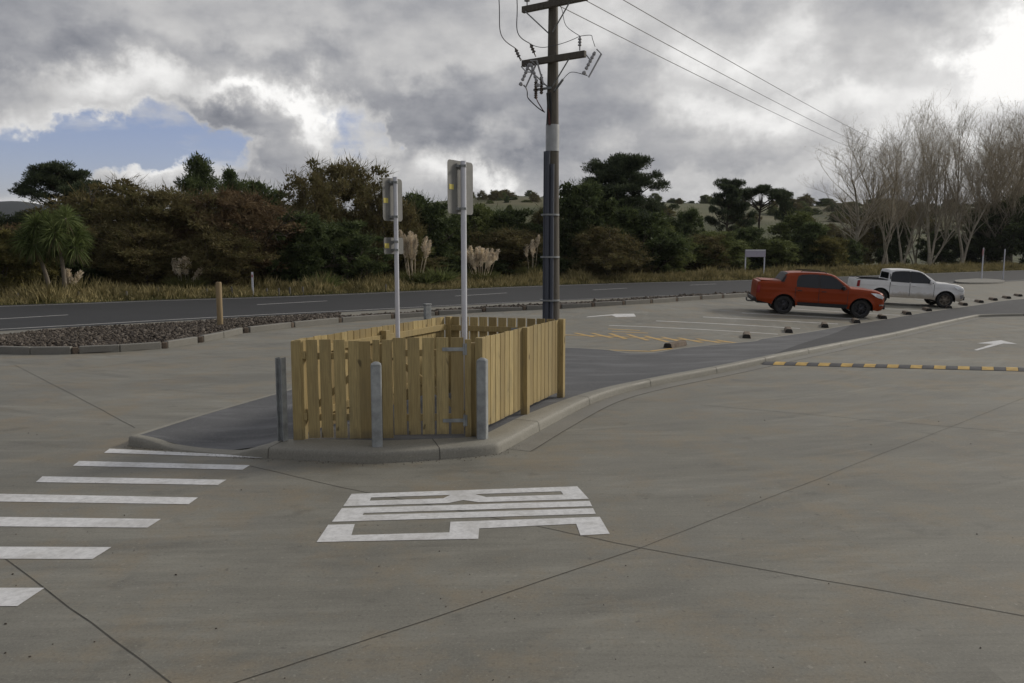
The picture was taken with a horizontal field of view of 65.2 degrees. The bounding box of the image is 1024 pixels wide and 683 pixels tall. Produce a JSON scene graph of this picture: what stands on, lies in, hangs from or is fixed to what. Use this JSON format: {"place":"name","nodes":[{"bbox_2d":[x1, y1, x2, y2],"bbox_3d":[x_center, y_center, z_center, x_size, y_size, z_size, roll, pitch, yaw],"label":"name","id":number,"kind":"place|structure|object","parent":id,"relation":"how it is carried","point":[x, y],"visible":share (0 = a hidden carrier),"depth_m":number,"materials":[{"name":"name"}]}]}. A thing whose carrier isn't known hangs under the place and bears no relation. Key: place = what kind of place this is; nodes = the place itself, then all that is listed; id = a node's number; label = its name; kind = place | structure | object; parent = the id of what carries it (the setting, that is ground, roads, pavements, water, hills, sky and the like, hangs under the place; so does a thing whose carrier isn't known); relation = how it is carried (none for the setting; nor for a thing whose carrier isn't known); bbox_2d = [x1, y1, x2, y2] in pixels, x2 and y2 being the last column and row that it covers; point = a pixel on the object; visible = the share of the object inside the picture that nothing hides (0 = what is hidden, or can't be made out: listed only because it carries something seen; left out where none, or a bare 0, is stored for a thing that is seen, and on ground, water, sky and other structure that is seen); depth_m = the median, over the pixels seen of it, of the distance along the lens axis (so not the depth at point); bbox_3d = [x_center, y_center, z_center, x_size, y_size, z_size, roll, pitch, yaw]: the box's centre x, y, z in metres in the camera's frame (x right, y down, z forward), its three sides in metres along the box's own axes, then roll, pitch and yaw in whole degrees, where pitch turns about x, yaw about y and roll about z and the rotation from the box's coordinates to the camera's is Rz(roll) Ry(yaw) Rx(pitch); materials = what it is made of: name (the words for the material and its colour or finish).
{"place":"outdoors","nodes":[
{"label":"outdoors","id":0,"kind":"place"},
{"bbox_2d":[0,201,79,219],"bbox_3d":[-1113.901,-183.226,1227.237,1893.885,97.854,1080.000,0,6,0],"label":"mountain","id":1,"kind":"structure","parent":0,"point":[9,207],"depth_m":1238.53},
{"bbox_2d":[419,264,460,283],"bbox_3d":[-5.305,-4.848,58.313,3.745,1.869,4.051,2,7,19],"label":"flax bush","id":2,"kind":"object","parent":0,"point":[446,275],"visible":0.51,"depth_m":57.70,"materials":[{"name":"green plant"}]},
{"bbox_2d":[2,270,1010,330],"bbox_3d":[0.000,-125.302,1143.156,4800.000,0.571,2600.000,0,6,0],"label":"ground","id":3,"kind":"structure","parent":0,"point":[330,293],"depth_m":47.58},
{"bbox_2d":[0,226,61,289],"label":"bush","id":4,"kind":"object","parent":3,"relation":"on","point":[10,262],"visible":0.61,"depth_m":43.16,"materials":[{"name":"green plant"}]},
{"bbox_2d":[3,203,97,296],"bbox_3d":[-24.839,-4.798,43.132,4.824,5.391,3.686,0,6,0],"label":"cabbage tree","id":5,"kind":"object","parent":3,"relation":"on","point":[59,236],"visible":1,"depth_m":42.47,"materials":[{"name":"green plant"}]},
{"bbox_2d":[0,159,120,226],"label":"pine tree","id":6,"kind":"object","parent":3,"relation":"on","point":[55,176],"visible":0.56,"depth_m":64.37,"materials":[{"name":"green plant"}]},
{"bbox_2d":[49,256,109,286],"bbox_3d":[-27.152,-4.087,49.752,4.205,2.616,5.068,2,7,15],"label":"shrub","id":7,"kind":"object","parent":3,"relation":"on","point":[85,271],"visible":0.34,"depth_m":49.13,"materials":[{"name":"green plant"}]},
{"bbox_2d":[19,172,171,282],"bbox_3d":[-26.886,-7.372,53.821,12.256,8.194,11.489,6,9,43],"label":"leafy tree","id":8,"kind":"object","parent":3,"relation":"on","point":[85,201],"visible":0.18,"depth_m":51.75,"materials":[{"name":"green plant"}]},
{"bbox_2d":[78,220,204,287],"bbox_3d":[-22.062,-5.035,48.648,7.517,5.014,6.258,1,6,7],"label":"leafy tree","id":9,"kind":"object","parent":3,"relation":"on","point":[123,253],"visible":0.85,"depth_m":47.56,"materials":[{"name":"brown plant"}]},
{"bbox_2d":[80,178,248,284],"bbox_3d":[-22.206,-6.749,51.305,10.061,7.502,7.980,2,7,15],"label":"leafy tree","id":10,"kind":"object","parent":3,"relation":"on","point":[175,213],"visible":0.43,"depth_m":49.98,"materials":[{"name":"green plant"}]},
{"bbox_2d":[159,256,212,289],"bbox_3d":[-19.354,-3.893,47.644,4.056,2.490,4.030,0,6,0],"label":"pampas clump","id":11,"kind":"object","parent":3,"relation":"on","point":[185,283],"visible":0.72,"depth_m":47.63,"materials":[{"name":"green plant"}]},
{"bbox_2d":[166,151,239,255],"bbox_3d":[-23.846,-9.488,61.991,6.137,10.489,5.823,-2,7,-16],"label":"conifer tree","id":12,"kind":"object","parent":3,"relation":"on","point":[199,171],"visible":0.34,"depth_m":60.99,"materials":[{"name":"green plant"}]},
{"bbox_2d":[163,220,283,287],"bbox_3d":[-17.928,-5.204,49.505,7.260,4.714,6.806,-3,7,-28],"label":"leafy tree","id":13,"kind":"object","parent":3,"relation":"on","point":[239,256],"visible":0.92,"depth_m":48.59,"materials":[{"name":"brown plant"}]},
{"bbox_2d":[213,163,256,232],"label":"conifer tree","id":14,"kind":"object","parent":3,"relation":"on","point":[229,176],"visible":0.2,"depth_m":64.11,"materials":[{"name":"green plant"}]},
{"bbox_2d":[156,183,315,279],"bbox_3d":[-18.215,-6.975,53.406,13.183,7.482,10.902,1,6,6],"label":"leafy tree","id":15,"kind":"object","parent":3,"relation":"on","point":[252,205],"visible":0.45,"depth_m":51.09,"materials":[{"name":"brown plant"}]},
{"bbox_2d":[238,173,294,245],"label":"leafy tree","id":16,"kind":"object","parent":3,"relation":"on","point":[258,185],"visible":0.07,"depth_m":66.52,"materials":[{"name":"green plant"}]},
{"bbox_2d":[257,208,342,284],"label":"leafy tree","id":17,"kind":"object","parent":3,"relation":"on","point":[303,262],"visible":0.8,"depth_m":52.27,"materials":[{"name":"green plant"}]},
{"bbox_2d":[273,165,352,247],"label":"leafy tree","id":18,"kind":"object","parent":3,"relation":"on","point":[324,203],"visible":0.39,"depth_m":58.14,"materials":[{"name":"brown plant"}]},
{"bbox_2d":[284,149,407,252],"bbox_3d":[-13.124,-9.848,63.821,10.925,11.017,8.665,5,8,39],"label":"leafy tree","id":19,"kind":"object","parent":3,"relation":"on","point":[362,191],"visible":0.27,"depth_m":62.25,"materials":[{"name":"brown plant"}]},
{"bbox_2d":[307,217,393,283],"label":"leafy tree","id":20,"kind":"object","parent":3,"relation":"on","point":[354,259],"visible":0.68,"depth_m":54.77,"materials":[{"name":"green plant"}]},
{"bbox_2d":[348,183,427,276],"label":"leafy tree","id":21,"kind":"object","parent":3,"relation":"on","point":[409,212],"visible":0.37,"depth_m":60.75,"materials":[{"name":"green plant"}]},
{"bbox_2d":[382,227,436,274],"bbox_3d":[-8.772,-6.963,63.476,5.910,5.617,7.778,-4,8,-34],"label":"bush","id":22,"kind":"object","parent":3,"relation":"on","point":[419,251],"visible":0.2,"depth_m":61.57,"materials":[{"name":"green plant"}]},
{"bbox_2d":[389,229,431,284],"bbox_3d":[-7.214,-5.980,57.738,4.480,4.247,3.784,2,7,18],"label":"pampas clump","id":23,"kind":"object","parent":3,"relation":"on","point":[410,245],"visible":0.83,"depth_m":57.49,"materials":[{"name":"beige plant"}]},
{"bbox_2d":[379,255,454,277],"bbox_3d":[-7.879,-5.524,62.384,7.282,2.636,6.062,-4,7,-29],"label":"shrub","id":24,"kind":"object","parent":3,"relation":"on","point":[430,260],"visible":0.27,"depth_m":61.76,"materials":[{"name":"green plant"}]},
{"bbox_2d":[390,185,467,271],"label":"leafy tree","id":25,"kind":"object","parent":3,"relation":"on","point":[436,217],"visible":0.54,"depth_m":66.36,"materials":[{"name":"green plant"}]},
{"bbox_2d":[434,196,508,260],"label":"leafy tree","id":26,"kind":"object","parent":3,"relation":"on","point":[477,217],"visible":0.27,"depth_m":72.00,"materials":[{"name":"green plant"}]},
{"bbox_2d":[459,245,504,283],"bbox_3d":[-2.415,-5.870,61.881,3.868,3.172,4.440,5,8,40],"label":"pampas clump","id":27,"kind":"object","parent":3,"relation":"on","point":[477,256],"visible":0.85,"depth_m":61.52,"materials":[{"name":"beige plant"}]},
{"bbox_2d":[467,256,516,277],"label":"shrub","id":28,"kind":"object","parent":3,"relation":"on","point":[501,268],"visible":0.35,"depth_m":67.27,"materials":[{"name":"green plant"}]},
{"bbox_2d":[456,224,561,274],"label":"bush","id":29,"kind":"object","parent":3,"relation":"on","point":[521,240],"visible":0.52,"depth_m":68.74,"materials":[{"name":"green plant"}]},
{"bbox_2d":[0,260,1023,304],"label":"verge grass","id":30,"kind":"structure","parent":3,"relation":"on","point":[367,282],"depth_m":53.88,"materials":[{"name":"green plant"}]},
{"bbox_2d":[483,204,559,262],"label":"leafy tree","id":31,"kind":"object","parent":3,"relation":"on","point":[511,217],"visible":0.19,"depth_m":73.95,"materials":[{"name":"green plant"}]},
{"bbox_2d":[509,235,542,275],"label":"pampas clump","id":32,"kind":"object","parent":3,"relation":"on","point":[532,250],"visible":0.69,"depth_m":67.53,"materials":[{"name":"beige plant"}]},
{"bbox_2d":[510,252,576,274],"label":"shrub","id":33,"kind":"object","parent":3,"relation":"on","point":[564,262],"visible":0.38,"depth_m":69.61,"materials":[{"name":"green plant"}]},
{"bbox_2d":[515,0,601,322],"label":"power pole","id":34,"kind":"object","parent":3,"relation":"on","point":[551,257],"visible":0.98,"depth_m":19.43,"materials":[{"name":"brown wood"}]},
{"bbox_2d":[534,176,640,264],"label":"leafy tree","id":35,"kind":"object","parent":3,"relation":"on","point":[572,198],"visible":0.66,"depth_m":72.98,"materials":[{"name":"green plant"}]},
{"bbox_2d":[561,224,657,276],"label":"bush","id":36,"kind":"object","parent":3,"relation":"on","point":[612,256],"visible":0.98,"depth_m":69.55,"materials":[{"name":"green plant"}]},
{"bbox_2d":[575,152,679,235],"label":"pine tree","id":37,"kind":"object","parent":3,"relation":"on","point":[619,174],"visible":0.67,"depth_m":77.25,"materials":[{"name":"green plant"}]},
{"bbox_2d":[612,210,697,273],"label":"leafy tree","id":38,"kind":"object","parent":3,"relation":"on","point":[663,242],"visible":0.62,"depth_m":74.88,"materials":[{"name":"green plant"}]},
{"bbox_2d":[636,220,706,274],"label":"bush","id":39,"kind":"object","parent":3,"relation":"on","point":[684,261],"visible":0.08,"depth_m":77.35,"materials":[{"name":"green plant"}]},
{"bbox_2d":[672,205,705,268],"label":"leafy tree","id":40,"kind":"object","parent":3,"relation":"on","point":[688,221],"visible":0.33,"depth_m":92.98,"materials":[{"name":"green plant"}]},
{"bbox_2d":[674,231,736,270],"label":"bush","id":41,"kind":"object","parent":3,"relation":"on","point":[712,240],"visible":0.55,"depth_m":84.32,"materials":[{"name":"green plant"}]},
{"bbox_2d":[684,228,757,270],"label":"bush","id":42,"kind":"object","parent":3,"relation":"on","point":[733,247],"visible":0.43,"depth_m":86.47,"materials":[{"name":"green plant"}]},
{"bbox_2d":[704,177,758,236],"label":"pine tree","id":43,"kind":"object","parent":3,"relation":"on","point":[731,203],"visible":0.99,"depth_m":108.49,"materials":[{"name":"green plant"}]},
{"bbox_2d":[729,225,772,270],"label":"bush","id":44,"kind":"object","parent":3,"relation":"on","point":[750,235],"visible":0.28,"depth_m":93.57,"materials":[{"name":"green plant"}]},
{"bbox_2d":[740,184,793,227],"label":"pine tree","id":45,"kind":"object","parent":3,"relation":"on","point":[776,193],"visible":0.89,"depth_m":112.41,"materials":[{"name":"green plant"}]},
{"bbox_2d":[749,236,803,269],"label":"bush","id":46,"kind":"object","parent":3,"relation":"on","point":[784,251],"visible":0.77,"depth_m":92.22,"materials":[{"name":"green plant"}]},
{"bbox_2d":[774,191,797,234],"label":"pine tree","id":47,"kind":"object","parent":3,"relation":"on","point":[785,206],"visible":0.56,"depth_m":148.91,"materials":[{"name":"green plant"}]},
{"bbox_2d":[754,208,836,265],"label":"bush","id":48,"kind":"object","parent":3,"relation":"on","point":[797,220],"visible":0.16,"depth_m":99.92,"materials":[{"name":"green plant"}]},
{"bbox_2d":[787,220,839,267],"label":"bush","id":49,"kind":"object","parent":3,"relation":"on","point":[817,231],"visible":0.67,"depth_m":96.28,"materials":[{"name":"green plant"}]},
{"bbox_2d":[802,235,852,268],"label":"bush","id":50,"kind":"object","parent":3,"relation":"on","point":[836,244],"visible":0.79,"depth_m":95.10,"materials":[{"name":"green plant"}]},
{"bbox_2d":[842,238,868,266],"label":"bush","id":51,"kind":"object","parent":3,"relation":"on","point":[855,258],"visible":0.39,"depth_m":104.30,"materials":[{"name":"green plant"}]},
{"bbox_2d":[829,212,910,265],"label":"leafy tree","id":52,"kind":"object","parent":3,"relation":"on","point":[868,238],"visible":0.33,"depth_m":130.57,"materials":[{"name":"green plant"}]},
{"bbox_2d":[793,133,947,241],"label":"bare poplar","id":53,"kind":"object","parent":3,"relation":"on","point":[862,222],"visible":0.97,"depth_m":110.64,"materials":[{"name":"grey plant"}]},
{"bbox_2d":[839,112,930,264],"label":"bare poplar","id":54,"kind":"object","parent":3,"relation":"on","point":[885,247],"visible":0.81,"depth_m":112.60,"materials":[{"name":"grey plant"}]},
{"bbox_2d":[870,217,916,264],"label":"bush","id":55,"kind":"object","parent":3,"relation":"on","point":[893,253],"visible":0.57,"depth_m":128.24,"materials":[{"name":"green plant"}]},
{"bbox_2d":[850,124,944,257],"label":"bare poplar","id":56,"kind":"object","parent":3,"relation":"on","point":[873,226],"visible":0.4,"depth_m":130.13,"materials":[{"name":"grey plant"}]},
{"bbox_2d":[877,119,943,263],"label":"bare poplar","id":57,"kind":"object","parent":3,"relation":"on","point":[915,255],"visible":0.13,"depth_m":137.97,"materials":[{"name":"grey plant"}]},
{"bbox_2d":[868,103,964,264],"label":"bare poplar","id":58,"kind":"object","parent":3,"relation":"on","point":[902,260],"visible":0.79,"depth_m":125.44,"materials":[{"name":"grey plant"}]},
{"bbox_2d":[911,99,970,264],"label":"bare poplar","id":59,"kind":"object","parent":3,"relation":"on","point":[937,193],"visible":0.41,"depth_m":133.78,"materials":[{"name":"grey plant"}]},
{"bbox_2d":[913,229,970,264],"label":"bush","id":60,"kind":"object","parent":3,"relation":"on","point":[950,244],"visible":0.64,"depth_m":135.05,"materials":[{"name":"green plant"}]},
{"bbox_2d":[902,82,1008,265],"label":"bare poplar","id":61,"kind":"object","parent":3,"relation":"on","point":[930,252],"visible":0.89,"depth_m":124.42,"materials":[{"name":"grey plant"}]},
{"bbox_2d":[933,98,1023,263],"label":"bare poplar","id":62,"kind":"object","parent":3,"relation":"on","point":[962,253],"visible":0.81,"depth_m":126.67,"materials":[{"name":"grey plant"}]},
{"bbox_2d":[936,97,1023,262],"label":"bare poplar","id":63,"kind":"object","parent":3,"relation":"on","point":[1017,189],"visible":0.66,"depth_m":128.47,"materials":[{"name":"grey plant"}]},
{"bbox_2d":[947,226,1016,263],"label":"leafy tree","id":64,"kind":"object","parent":3,"relation":"on","point":[973,259],"visible":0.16,"depth_m":135.70,"materials":[{"name":"green plant"}]},
{"bbox_2d":[951,110,1023,262],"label":"bare poplar","id":65,"kind":"object","parent":3,"relation":"on","point":[998,200],"visible":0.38,"depth_m":131.94,"materials":[{"name":"grey plant"}]},
{"bbox_2d":[954,194,1023,264],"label":"leafy tree","id":66,"kind":"object","parent":3,"relation":"on","point":[1013,230],"visible":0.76,"depth_m":130.81,"materials":[{"name":"green plant"}]},
{"bbox_2d":[962,100,1023,262],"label":"bare poplar","id":67,"kind":"object","parent":3,"relation":"on","point":[1003,150],"visible":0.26,"depth_m":139.08,"materials":[{"name":"grey plant"}]},
{"bbox_2d":[0,281,1023,682],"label":"lot pavement","id":68,"kind":"structure","parent":0,"point":[238,575],"depth_m":7.41,"materials":[{"name":"concrete"}]},
{"bbox_2d":[30,346,71,354],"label":"kerb block","id":69,"kind":"structure","parent":68,"relation":"on","point":[51,350],"depth_m":20.43,"materials":[{"name":"concrete"}]},
{"bbox_2d":[79,344,119,353],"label":"kerb block","id":70,"kind":"structure","parent":68,"relation":"on","point":[99,348],"depth_m":20.74,"materials":[{"name":"concrete"}]},
{"bbox_2d":[0,449,259,605],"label":"pedestrian crossing","id":71,"kind":"object","parent":68,"relation":"on","point":[13,596],"visible":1,"depth_m":8.38,"materials":[{"name":"white paint"}]},
{"bbox_2d":[119,342,160,351],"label":"kerb block","id":72,"kind":"structure","parent":68,"relation":"on","point":[139,346],"depth_m":21.23,"materials":[{"name":"concrete"}]},
{"bbox_2d":[0,311,340,349],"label":"rock mulch","id":73,"kind":"object","parent":68,"relation":"on","point":[96,334],"visible":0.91,"depth_m":23.95,"materials":[{"name":"grey gravel"}]},
{"bbox_2d":[248,322,290,332],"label":"kerb block","id":74,"kind":"structure","parent":68,"relation":"on","point":[267,327],"depth_m":26.70,"materials":[{"name":"concrete"}]},
{"bbox_2d":[341,314,390,321],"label":"kerb block","id":75,"kind":"structure","parent":68,"relation":"on","point":[365,318],"depth_m":30.46,"materials":[{"name":"concrete"}]},
{"bbox_2d":[317,486,609,541],"bbox_3d":[-0.492,1.712,8.042,2.679,0.001,1.540,-1,6,-5],"label":"bus lettering","id":76,"kind":"object","parent":68,"relation":"on","point":[470,529],"visible":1,"depth_m":8.02,"materials":[{"name":"white paint"}]},
{"bbox_2d":[6,342,1023,682],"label":"pavement joints","id":77,"kind":"object","parent":68,"relation":"on","point":[472,604],"visible":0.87,"depth_m":6.27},
{"bbox_2d":[128,313,1023,462],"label":"kerb","id":78,"kind":"structure","parent":68,"relation":"on","point":[506,436],"depth_m":10.58,"materials":[{"name":"concrete"}]},
{"bbox_2d":[275,357,287,441],"bbox_3d":[-3.012,0.756,10.460,0.093,1.102,0.100,2,7,20],"label":"steel bollard","id":79,"kind":"object","parent":78,"relation":"on","point":[281,400],"visible":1,"depth_m":10.45,"materials":[{"name":"grey metal"}]},
{"bbox_2d":[370,362,382,446],"bbox_3d":[-1.716,0.805,10.148,0.138,1.113,0.138,-1,6,-8],"label":"steel bollard","id":80,"kind":"object","parent":78,"relation":"on","point":[376,403],"visible":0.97,"depth_m":10.08,"materials":[{"name":"grey metal"}]},
{"bbox_2d":[476,358,487,438],"bbox_3d":[-0.392,0.761,10.575,0.138,1.107,0.138,1,7,12],"label":"steel bollard","id":81,"kind":"object","parent":78,"relation":"on","point":[482,393],"visible":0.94,"depth_m":10.51,"materials":[{"name":"grey metal"}]},
{"bbox_2d":[138,299,1016,434],"bbox_3d":[21.644,-1.795,40.333,79.264,0.228,5.270,-6,9,-43],"label":"footpath edging","id":82,"kind":"object","parent":68,"relation":"on","point":[565,347],"visible":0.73,"depth_m":20.71,"materials":[{"name":"concrete"}]},
{"bbox_2d":[576,329,735,351],"bbox_3d":[3.476,-0.037,23.838,4.901,0.066,5.355,-5,8,-39],"label":"hatched marking","id":83,"kind":"object","parent":68,"relation":"on","point":[718,341],"visible":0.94,"depth_m":24.26,"materials":[{"name":"yellow paint"}]},
{"bbox_2d":[510,316,1019,450],"bbox_3d":[11.977,0.025,24.040,35.843,0.200,5.160,-6,8,-41],"label":"gutter","id":84,"kind":"object","parent":68,"relation":"on","point":[541,437],"visible":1,"depth_m":14.57,"materials":[{"name":"concrete"}]},
{"bbox_2d":[746,269,884,317],"bbox_3d":[12.912,-2.112,34.265,5.581,1.861,2.210,4,9,9],"label":"pickup truck","id":85,"kind":"object","parent":68,"relation":"on","point":[782,292],"visible":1,"depth_m":33.44,"materials":[{"name":"orange metal"}]},
{"bbox_2d":[762,361,1023,370],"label":"speed hump","id":86,"kind":"object","parent":68,"relation":"on","point":[895,366],"visible":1,"depth_m":18.14,"materials":[{"name":"rubber"}]},
{"bbox_2d":[847,268,964,307],"bbox_3d":[19.934,-2.803,40.803,5.581,1.820,2.210,4,9,8],"label":"pickup truck","id":87,"kind":"object","parent":68,"relation":"on","point":[888,283],"visible":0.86,"depth_m":39.93,"materials":[{"name":"white paint"}]},
{"bbox_2d":[0,270,1023,330],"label":"road","id":88,"kind":"structure","parent":0,"point":[99,313],"depth_m":41.28,"materials":[{"name":"grey asphalt"}]},
{"bbox_2d":[0,0,1023,219],"label":"sky","id":89,"kind":"structure","parent":0,"point":[128,88],"materials":[{"name":"grey"}]},
{"bbox_2d":[140,299,1023,449],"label":"footpath","id":90,"kind":"structure","parent":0,"point":[251,424],"depth_m":17.16,"materials":[{"name":"concrete"}]},
{"bbox_2d":[291,340,301,439],"bbox_3d":[-2.826,0.693,10.535,0.115,1.420,0.100,0,6,-3],"label":"gate post","id":91,"kind":"object","parent":90,"relation":"on","point":[296,390],"visible":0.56,"depth_m":10.48,"materials":[{"name":"brown wood"}]},
{"bbox_2d":[302,339,372,438],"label":"timber gate","id":92,"kind":"structure","parent":91,"relation":"attached to","point":[357,355],"depth_m":10.55,"materials":[{"name":"brown wood"}]},
{"bbox_2d":[294,316,452,439],"bbox_3d":[-1.964,0.458,12.441,0.130,1.404,4.234,3,7,24],"label":"timber fence","id":93,"kind":"object","parent":90,"relation":"on","point":[434,328],"visible":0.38,"depth_m":12.29,"materials":[{"name":"brown wood"}]},
{"bbox_2d":[372,340,393,437],"bbox_3d":[-1.715,0.653,10.670,0.257,1.370,0.140,0,6,-3],"label":"gate post","id":94,"kind":"object","parent":90,"relation":"on","point":[382,353],"visible":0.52,"depth_m":10.59,"materials":[{"name":"brown wood"}]},
{"bbox_2d":[382,177,402,337],"bbox_3d":[-1.675,-0.543,11.727,0.130,3.672,0.450,4,7,31],"label":"sign post","id":95,"kind":"object","parent":90,"relation":"on","point":[392,197],"visible":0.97,"depth_m":11.58,"materials":[{"name":"grey metal"}]},
{"bbox_2d":[447,159,472,426],"bbox_3d":[-0.657,-0.577,11.233,0.144,3.848,0.600,4,8,32],"label":"sign post","id":96,"kind":"object","parent":90,"relation":"on","point":[460,185],"visible":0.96,"depth_m":11.08,"materials":[{"name":"grey metal"}]},
{"bbox_2d":[465,339,474,436],"bbox_3d":[-0.552,0.642,10.745,0.157,1.365,0.150,0,6,-3],"label":"gate post","id":97,"kind":"object","parent":90,"relation":"on","point":[470,389],"visible":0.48,"depth_m":10.69,"materials":[{"name":"brown wood"}]},
{"bbox_2d":[392,337,466,434],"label":"timber gate","id":98,"kind":"structure","parent":97,"relation":"attached to","point":[456,417],"depth_m":10.63,"materials":[{"name":"brown wood"}]},
{"bbox_2d":[451,316,554,341],"bbox_3d":[-0.182,0.225,13.990,1.910,1.289,0.115,2,7,18],"label":"timber fence","id":99,"kind":"object","parent":90,"relation":"on","point":[483,328],"visible":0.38,"depth_m":14.03,"materials":[{"name":"brown wood"}]},
{"bbox_2d":[475,319,564,436],"bbox_3d":[0.193,0.486,12.208,0.147,1.420,3.349,3,7,23],"label":"timber fence","id":100,"kind":"object","parent":90,"relation":"on","point":[526,367],"visible":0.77,"depth_m":12.08,"materials":[{"name":"brown wood"}]},
{"bbox_2d":[348,196,1022,264],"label":"hill","id":101,"kind":"structure","parent":0,"point":[702,207],"depth_m":294.28,"materials":[{"name":"green plant"}]},
{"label":"verge strip","id":102,"kind":"structure","parent":0,"visible":0},
{"bbox_2d":[280,291,750,321],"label":"rock mulch","id":103,"kind":"object","parent":102,"relation":"on","point":[594,300],"visible":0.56,"depth_m":33.83,"materials":[{"name":"grey gravel"}]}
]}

